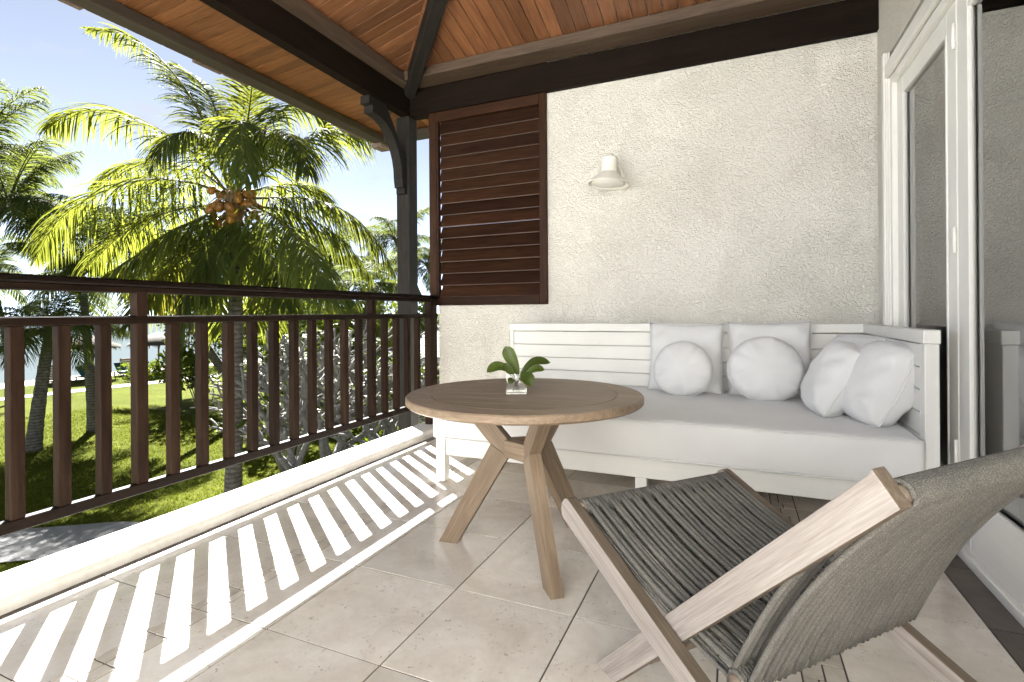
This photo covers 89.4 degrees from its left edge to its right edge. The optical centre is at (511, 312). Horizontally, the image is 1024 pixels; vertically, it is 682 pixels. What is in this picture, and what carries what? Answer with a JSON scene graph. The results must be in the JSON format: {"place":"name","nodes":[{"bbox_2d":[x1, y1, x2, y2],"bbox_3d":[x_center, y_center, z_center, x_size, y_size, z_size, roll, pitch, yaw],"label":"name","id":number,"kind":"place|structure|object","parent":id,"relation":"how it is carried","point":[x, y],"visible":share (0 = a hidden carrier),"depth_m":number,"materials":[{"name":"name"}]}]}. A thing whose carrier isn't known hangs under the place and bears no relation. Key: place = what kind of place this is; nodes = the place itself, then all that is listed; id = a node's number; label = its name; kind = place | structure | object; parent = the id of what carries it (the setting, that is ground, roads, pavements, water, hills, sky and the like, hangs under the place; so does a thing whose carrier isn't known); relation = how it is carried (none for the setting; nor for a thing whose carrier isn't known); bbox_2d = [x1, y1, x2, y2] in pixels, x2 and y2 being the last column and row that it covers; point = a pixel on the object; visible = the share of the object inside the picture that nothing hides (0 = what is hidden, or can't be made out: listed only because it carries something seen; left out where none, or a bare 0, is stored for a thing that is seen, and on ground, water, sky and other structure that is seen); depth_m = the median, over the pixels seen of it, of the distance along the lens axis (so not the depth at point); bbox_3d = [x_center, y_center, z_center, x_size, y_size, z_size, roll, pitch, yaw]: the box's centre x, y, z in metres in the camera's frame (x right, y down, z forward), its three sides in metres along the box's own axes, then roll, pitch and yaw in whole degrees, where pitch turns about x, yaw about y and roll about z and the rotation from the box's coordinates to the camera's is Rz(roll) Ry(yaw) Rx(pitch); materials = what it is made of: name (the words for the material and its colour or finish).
{"place":"outdoors","nodes":[
{"label":"outdoors","id":0,"kind":"place"},
{"bbox_2d":[0,522,141,561],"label":"garden path","id":1,"kind":"structure","parent":0,"point":[32,543],"depth_m":10.16,"materials":[{"name":"concrete"}]},
{"bbox_2d":[0,374,217,400],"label":"beach path","id":2,"kind":"structure","parent":0,"point":[83,389],"depth_m":31.01,"materials":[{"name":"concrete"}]},
{"bbox_2d":[0,348,388,388],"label":"beach","id":3,"kind":"structure","parent":0,"point":[29,382],"depth_m":34.61,"materials":[{"name":"beige sand"}]},
{"bbox_2d":[72,335,121,350],"bbox_3d":[-28.903,2.950,35.169,3.944,3.030,3.952,0,0,23],"label":"thatched parasol","id":4,"kind":"object","parent":3,"relation":"on","point":[113,347],"visible":0.2,"depth_m":35.07,"materials":[{"name":"beige plant"}]},
{"bbox_2d":[0,366,392,572],"bbox_3d":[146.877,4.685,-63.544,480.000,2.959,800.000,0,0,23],"label":"lawn","id":5,"kind":"structure","parent":0,"point":[121,398],"depth_m":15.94,"materials":[{"name":"green plant"}]},
{"bbox_2d":[0,232,31,340],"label":"coconut palm","id":6,"kind":"object","parent":5,"relation":"on","point":[8,268],"visible":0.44,"depth_m":27.28,"materials":[{"name":"green plant"}]},
{"bbox_2d":[0,81,80,225],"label":"coconut palm","id":7,"kind":"object","parent":5,"relation":"on","point":[4,119],"visible":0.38,"depth_m":21.39,"materials":[{"name":"green plant"}]},
{"bbox_2d":[0,135,110,262],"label":"coconut palm","id":8,"kind":"object","parent":5,"relation":"on","point":[26,205],"visible":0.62,"depth_m":17.31,"materials":[{"name":"green plant"}]},
{"bbox_2d":[0,268,129,452],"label":"coconut palm","id":9,"kind":"object","parent":5,"relation":"on","point":[34,436],"visible":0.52,"depth_m":16.44,"materials":[{"name":"green plant"}]},
{"bbox_2d":[0,226,145,431],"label":"coconut palm","id":10,"kind":"object","parent":5,"relation":"on","point":[90,396],"visible":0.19,"depth_m":19.18,"materials":[{"name":"green plant"}]},
{"bbox_2d":[73,366,84,380],"bbox_3d":[-27.887,4.009,34.199,1.900,0.926,0.680,0,0,13],"label":"beach lounger","id":11,"kind":"object","parent":5,"relation":"on","point":[82,373],"visible":0.3,"depth_m":34.09,"materials":[{"name":"white wood"}]},
{"bbox_2d":[112,362,129,376],"bbox_3d":[-27.249,3.982,36.429,1.900,0.926,0.680,0,0,28],"label":"beach lounger","id":12,"kind":"object","parent":5,"relation":"on","point":[116,365],"visible":0.52,"depth_m":36.55,"materials":[{"name":"white wood"}]},
{"bbox_2d":[120,358,129,368],"bbox_3d":[-28.555,3.932,38.737,0.130,1.200,1.500,0,0,23],"label":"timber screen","id":13,"kind":"object","parent":5,"relation":"on","point":[123,360],"visible":0.11,"depth_m":38.43,"materials":[{"name":"brown wood"}]},
{"bbox_2d":[27,181,246,408],"bbox_3d":[-14.129,-0.142,19.409,5.885,9.585,6.689,0,0,6],"label":"coconut palm","id":14,"kind":"object","parent":5,"relation":"on","point":[215,359],"visible":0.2,"depth_m":17.97,"materials":[{"name":"green plant"}]},
{"bbox_2d":[114,359,164,380],"bbox_3d":[-24.799,3.863,34.873,2.843,1.602,3.006,0,0,23],"label":"garden shrub","id":15,"kind":"object","parent":5,"relation":"on","point":[152,370],"visible":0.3,"depth_m":34.50,"materials":[{"name":"green plant"}]},
{"bbox_2d":[127,332,188,360],"bbox_3d":[-26.204,2.916,38.366,3.946,3.030,3.969,0,0,23],"label":"thatched parasol","id":16,"kind":"object","parent":5,"relation":"on","point":[156,339],"visible":0.43,"depth_m":37.32,"materials":[{"name":"beige plant"}]},
{"bbox_2d":[163,259,192,389],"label":"coconut palm","id":17,"kind":"object","parent":5,"relation":"on","point":[181,349],"depth_m":29.93,"materials":[{"name":"green plant"}]},
{"bbox_2d":[152,279,244,402],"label":"leafy tree","id":18,"kind":"object","parent":5,"relation":"on","point":[188,360],"visible":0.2,"depth_m":24.41,"materials":[{"name":"green plant"}]},
{"bbox_2d":[183,357,214,374],"bbox_3d":[-23.162,3.686,37.723,3.199,1.897,3.390,0,0,23],"label":"garden shrub","id":19,"kind":"object","parent":5,"relation":"on","point":[209,368],"visible":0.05,"depth_m":38.04,"materials":[{"name":"green plant"}]},
{"bbox_2d":[17,22,396,492],"bbox_3d":[-6.535,-0.883,11.223,8.248,10.820,4.455,0,0,3],"label":"coconut palm","id":20,"kind":"object","parent":5,"relation":"on","point":[233,248],"visible":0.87,"depth_m":10.70,"materials":[{"name":"green plant"}]},
{"bbox_2d":[190,348,351,472],"bbox_3d":[-5.519,2.727,13.468,4.540,3.622,4.702,0,0,23],"label":"frangipani tree","id":21,"kind":"object","parent":5,"relation":"on","point":[283,418],"visible":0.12,"depth_m":12.91,"materials":[{"name":"green plant"}]},
{"bbox_2d":[266,311,319,349],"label":"leafy tree","id":22,"kind":"object","parent":5,"relation":"on","point":[302,333],"visible":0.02,"depth_m":28.10,"materials":[{"name":"green plant"}]},
{"bbox_2d":[243,298,353,426],"bbox_3d":[-8.345,1.750,20.242,5.028,5.435,3.182,0,0,-34],"label":"leafy tree","id":23,"kind":"object","parent":5,"relation":"on","point":[262,344],"visible":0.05,"depth_m":19.85,"materials":[{"name":"green plant"}]},
{"bbox_2d":[209,321,424,470],"bbox_3d":[-4.021,2.277,11.626,5.171,4.448,4.669,0,0,-28],"label":"frangipani tree","id":24,"kind":"object","parent":5,"relation":"on","point":[289,462],"visible":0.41,"depth_m":10.63,"materials":[{"name":"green plant"}]},
{"bbox_2d":[253,249,389,358],"bbox_3d":[-10.682,0.450,29.476,9.940,8.337,5.880,0,0,-41],"label":"coconut palm","id":25,"kind":"object","parent":5,"relation":"on","point":[312,299],"depth_m":28.38,"materials":[{"name":"green plant"}]},
{"bbox_2d":[299,332,366,404],"bbox_3d":[-8.826,2.595,23.864,4.414,3.851,3.954,0,0,23],"label":"garden shrub","id":26,"kind":"object","parent":5,"relation":"on","point":[337,365],"depth_m":24.09,"materials":[{"name":"green plant"}]},
{"bbox_2d":[288,217,385,388],"bbox_3d":[-9.083,-0.060,25.992,5.849,9.142,5.582,0,0,23],"label":"coconut palm","id":27,"kind":"object","parent":5,"relation":"on","point":[365,259],"visible":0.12,"depth_m":25.74,"materials":[{"name":"green plant"}]},
{"bbox_2d":[317,300,392,394],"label":"leafy tree","id":28,"kind":"object","parent":5,"relation":"on","point":[378,334],"visible":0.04,"depth_m":22.76,"materials":[{"name":"green plant"}]},
{"bbox_2d":[299,357,438,447],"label":"frangipani tree","id":29,"kind":"object","parent":5,"relation":"on","point":[371,435],"visible":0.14,"depth_m":11.01,"materials":[{"name":"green plant"}]},
{"bbox_2d":[331,252,419,424],"bbox_3d":[-5.506,0.948,20.001,3.800,7.217,4.444,0,0,-17],"label":"coconut palm","id":30,"kind":"object","parent":5,"relation":"on","point":[387,287],"visible":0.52,"depth_m":19.31,"materials":[{"name":"green plant"}]},
{"bbox_2d":[347,377,424,449],"bbox_3d":[-3.777,3.110,15.753,4.056,2.737,3.014,0,0,67],"label":"garden shrub","id":31,"kind":"object","parent":5,"relation":"on","point":[380,432],"visible":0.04,"depth_m":15.12,"materials":[{"name":"green plant"}]},
{"bbox_2d":[348,207,429,306],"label":"coconut palm","id":32,"kind":"object","parent":5,"relation":"on","point":[383,235],"visible":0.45,"depth_m":35.29,"materials":[{"name":"green plant"}]},
{"bbox_2d":[363,278,438,373],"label":"leafy tree","id":33,"kind":"object","parent":5,"relation":"on","point":[390,311],"visible":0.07,"depth_m":27.80,"materials":[{"name":"green plant"}]},
{"bbox_2d":[376,326,438,418],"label":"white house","id":34,"kind":"structure","parent":5,"relation":"on","point":[422,336],"depth_m":20.70,"materials":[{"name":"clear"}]},
{"bbox_2d":[384,239,442,294],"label":"coconut palm","id":35,"kind":"object","parent":5,"relation":"on","point":[425,255],"visible":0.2,"depth_m":32.66,"materials":[{"name":"green plant"}]},
{"bbox_2d":[0,316,438,382],"bbox_3d":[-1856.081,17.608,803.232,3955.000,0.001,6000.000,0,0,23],"label":"sea","id":36,"kind":"structure","parent":0,"point":[117,355],"depth_m":61.91,"materials":[{"name":"blue liquid"}]},
{"bbox_2d":[0,0,538,316],"label":"sky","id":37,"kind":"structure","parent":0,"point":[42,42],"materials":[{"name":"blue"}]},
{"bbox_2d":[0,437,1023,681],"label":"terrace floor","id":38,"kind":"structure","parent":0,"point":[360,575],"depth_m":1.81,"materials":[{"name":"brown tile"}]},
{"bbox_2d":[405,378,643,599],"bbox_3d":[0.054,0.688,2.245,1.010,0.684,1.010,0,0,23],"label":"round table","id":39,"kind":"object","parent":38,"relation":"on","point":[543,409],"visible":0.95,"depth_m":2.09,"materials":[{"name":"brown wood"}]},
{"bbox_2d":[506,371,526,394],"bbox_3d":[0.018,0.301,2.232,0.088,0.088,0.088,0,0,-1],"label":"glass vase","id":40,"kind":"object","parent":39,"relation":"on","point":[517,387],"visible":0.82,"depth_m":2.19,"materials":[{"name":"clear glass"}]},
{"bbox_2d":[487,346,549,386],"bbox_3d":[0.036,0.238,2.186,0.280,0.190,0.107,0,0,-11],"label":"leaf sprig","id":41,"kind":"object","parent":40,"relation":"in","point":[529,368],"visible":0.8,"depth_m":2.21,"materials":[{"name":"green plant"}]},
{"bbox_2d":[439,0,878,383],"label":"back wall","id":42,"kind":"structure","parent":38,"relation":"on","point":[749,194],"depth_m":3.75,"materials":[{"name":"paint"}]},
{"bbox_2d":[429,92,547,305],"bbox_3d":[-0.218,-0.933,4.475,1.117,1.730,0.076,0,0,23],"label":"louvre shutter","id":43,"kind":"object","parent":42,"relation":"attached to","point":[492,169],"visible":1,"depth_m":4.46,"materials":[{"name":"brown wood"}]},
{"bbox_2d":[588,153,628,190],"bbox_3d":[0.723,-1.070,3.886,0.300,0.250,0.332,0,0,23],"label":"wall lamp","id":44,"kind":"object","parent":42,"relation":"attached to","point":[608,177],"visible":1,"depth_m":3.83,"materials":[{"name":"ceramic"}]},
{"bbox_2d":[436,323,940,504],"bbox_3d":[0.911,0.551,3.231,2.487,0.945,1.216,0,0,23],"label":"daybed sofa","id":45,"kind":"object","parent":38,"relation":"on","point":[620,358],"visible":0.27,"depth_m":3.11,"materials":[{"name":"paint"}]},
{"bbox_2d":[433,387,924,481],"bbox_3d":[0.858,0.641,3.191,2.442,0.222,1.170,0,0,23],"label":"seat mattress","id":46,"kind":"object","parent":45,"relation":"on","point":[793,436],"visible":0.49,"depth_m":2.54,"materials":[{"name":"fabric"}]},
{"bbox_2d":[653,341,713,395],"bbox_3d":[1.111,0.362,3.369,0.381,0.368,0.186,0,-12,26],"label":"round pillow","id":47,"kind":"object","parent":46,"relation":"on","point":[683,368],"visible":0.99,"depth_m":3.30,"materials":[{"name":"white fabric"}]},
{"bbox_2d":[648,322,724,393],"bbox_3d":[1.191,0.309,3.555,0.500,0.495,0.170,1,-9,24],"label":"square pillow","id":48,"kind":"object","parent":46,"relation":"on","point":[708,338],"visible":0.52,"depth_m":3.50,"materials":[{"name":"white fabric"}]},
{"bbox_2d":[727,336,805,400],"bbox_3d":[1.548,0.341,3.163,0.436,0.407,0.196,0,-12,19],"label":"round pillow","id":49,"kind":"object","parent":46,"relation":"on","point":[766,368],"visible":0.95,"depth_m":3.09,"materials":[{"name":"white fabric"}]},
{"bbox_2d":[727,320,812,397],"bbox_3d":[1.667,0.301,3.352,0.504,0.505,0.180,-1,-9,25],"label":"square pillow","id":50,"kind":"object","parent":46,"relation":"on","point":[797,336],"visible":0.31,"depth_m":3.29,"materials":[{"name":"white fabric"}]},
{"bbox_2d":[800,340,860,417],"bbox_3d":[1.707,0.349,2.743,0.226,0.426,0.369,26,12,12],"label":"side pillow","id":51,"kind":"object","parent":46,"relation":"on","point":[823,385],"visible":0.77,"depth_m":2.63,"materials":[{"name":"white fabric"}]},
{"bbox_2d":[830,334,887,347],"bbox_3d":[1.970,0.324,2.958,0.196,0.402,0.402,9,-1,-5],"label":"side pillow","id":52,"kind":"object","parent":46,"relation":"on","point":[861,341],"visible":0.12,"depth_m":2.90,"materials":[{"name":"white fabric"}]},
{"bbox_2d":[842,340,916,427],"bbox_3d":[1.790,0.342,2.535,0.249,0.436,0.388,22,7,7],"label":"side pillow","id":53,"kind":"object","parent":46,"relation":"on","point":[879,391],"visible":0.73,"depth_m":2.40,"materials":[{"name":"white fabric"}]},
{"bbox_2d":[561,444,1023,681],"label":"rope lounge chair","id":54,"kind":"object","parent":38,"relation":"on","point":[750,552],"visible":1,"depth_m":1.14,"materials":[{"name":"grey fabric"}]},
{"bbox_2d":[877,0,940,329],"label":"door wall","id":55,"kind":"structure","parent":38,"relation":"on","point":[896,17],"depth_m":3.13,"materials":[{"name":"paint"}]},
{"bbox_2d":[881,0,1023,627],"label":"door frame","id":56,"kind":"object","parent":55,"relation":"attached to","point":[1011,604],"visible":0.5,"depth_m":3.02,"materials":[{"name":"paint"}]},
{"bbox_2d":[897,0,959,465],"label":"glass door","id":57,"kind":"structure","parent":56,"relation":"attached to","point":[942,38],"depth_m":2.31,"materials":[{"name":"paint"}]},
{"bbox_2d":[957,0,1023,606],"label":"glass door","id":58,"kind":"structure","parent":56,"relation":"attached to","point":[994,545],"depth_m":2.09,"materials":[{"name":"paint"}]},
{"bbox_2d":[934,0,1023,465],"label":"interior wall end","id":59,"kind":"structure","parent":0,"point":[1002,75],"depth_m":3.11,"materials":[{"name":"white paint"}]},
{"bbox_2d":[1002,493,1023,526],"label":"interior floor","id":60,"kind":"structure","parent":0,"point":[1014,509],"depth_m":2.66,"materials":[{"name":"beige tile"}]},
{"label":"terrace slab edge","id":61,"kind":"structure","parent":0,"visible":0},
{"bbox_2d":[0,422,433,615],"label":"terrace kerb","id":62,"kind":"structure","parent":61,"relation":"on","point":[29,583],"depth_m":2.40,"materials":[{"name":"paint"}]},
{"bbox_2d":[0,273,438,536],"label":"balcony railing","id":63,"kind":"object","parent":62,"relation":"on","point":[138,320],"visible":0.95,"depth_m":2.48,"materials":[{"name":"brown wood"}]},
{"bbox_2d":[360,94,418,430],"bbox_3d":[-1.059,1.272,4.556,0.140,6.130,0.655,0,0,23],"label":"corner post","id":64,"kind":"object","parent":62,"relation":"on","point":[401,139],"visible":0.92,"depth_m":4.73,"materials":[{"name":"grey wood"}]},
{"bbox_2d":[58,0,878,151],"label":"veranda roof","id":65,"kind":"structure","parent":64,"relation":"on","point":[333,61],"depth_m":3.95,"materials":[{"name":"brown wood"}]}
]}

